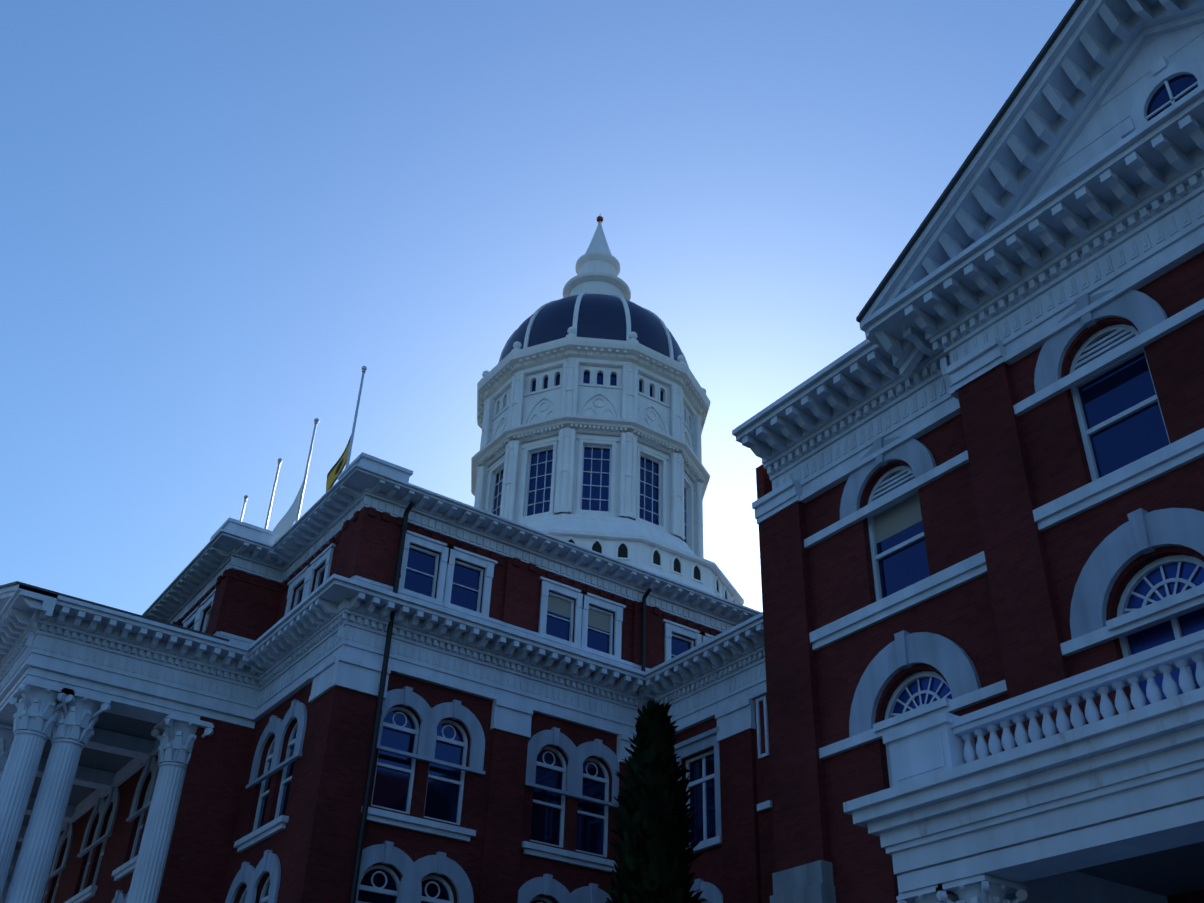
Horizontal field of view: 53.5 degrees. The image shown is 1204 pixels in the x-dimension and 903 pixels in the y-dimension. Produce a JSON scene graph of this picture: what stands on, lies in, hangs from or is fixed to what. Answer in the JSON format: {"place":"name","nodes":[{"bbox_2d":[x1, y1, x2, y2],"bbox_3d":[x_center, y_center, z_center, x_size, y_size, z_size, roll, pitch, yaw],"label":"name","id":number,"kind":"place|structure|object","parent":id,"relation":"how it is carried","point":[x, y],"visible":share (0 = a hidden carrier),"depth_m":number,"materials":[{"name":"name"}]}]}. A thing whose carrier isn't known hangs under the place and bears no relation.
{"place":"outdoors","nodes":[
{"label":"outdoors","id":0,"kind":"place"},
{"bbox_2d":[0,0,1074,614],"label":"sky","id":1,"kind":"structure","parent":0,"point":[215,214],"materials":[{"name":"blue"}]},
{"bbox_2d":[471,216,743,604],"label":"dome tower","id":2,"kind":"structure","parent":0,"point":[593,403],"depth_m":54.21,"materials":[{"name":"white paint"}]},
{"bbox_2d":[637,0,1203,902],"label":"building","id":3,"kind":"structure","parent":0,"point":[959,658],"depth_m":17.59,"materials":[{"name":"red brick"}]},
{"bbox_3d":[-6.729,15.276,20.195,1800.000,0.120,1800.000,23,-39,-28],"label":"ground","id":4,"kind":"structure","parent":0,"visible":0},
{"bbox_2d":[0,581,260,902],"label":"portico","id":5,"kind":"structure","parent":4,"relation":"on","point":[97,700],"depth_m":30.25,"materials":[{"name":"stone"}]},
{"bbox_2d":[41,452,761,902],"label":"building","id":6,"kind":"structure","parent":4,"relation":"on","point":[515,700],"depth_m":30.38,"materials":[{"name":"red brick"}]},
{"bbox_2d":[240,366,366,528],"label":"flagpoles","id":7,"kind":"object","parent":6,"relation":"on","point":[364,369],"visible":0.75,"depth_m":38.71,"materials":[{"name":"silver metal"}]},
{"bbox_2d":[273,482,302,542],"bbox_3d":[-10.296,2.292,38.919,0.141,2.721,2.014,23,-39,-29],"label":"white flag","id":8,"kind":"object","parent":7,"relation":"attached to","point":[284,524],"visible":0.58,"depth_m":38.98,"materials":[{"name":"white fabric"}]},
{"bbox_2d":[326,436,350,491],"bbox_3d":[-7.999,0.422,36.303,0.117,2.142,1.381,23,-39,-29],"label":"flag","id":9,"kind":"object","parent":7,"relation":"attached to","point":[337,468],"visible":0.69,"depth_m":36.34,"materials":[{"name":"yellow fabric"}]},
{"bbox_2d":[349,502,651,902],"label":"rainwater pipes","id":10,"kind":"object","parent":6,"relation":"attached to","point":[378,714],"visible":0.98,"depth_m":28.22,"materials":[{"name":"black metal"}]},
{"bbox_2d":[606,699,702,902],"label":"arborvitae","id":11,"kind":"object","parent":4,"relation":"on","point":[655,823],"visible":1,"depth_m":22.51,"materials":[{"name":"green plant"}]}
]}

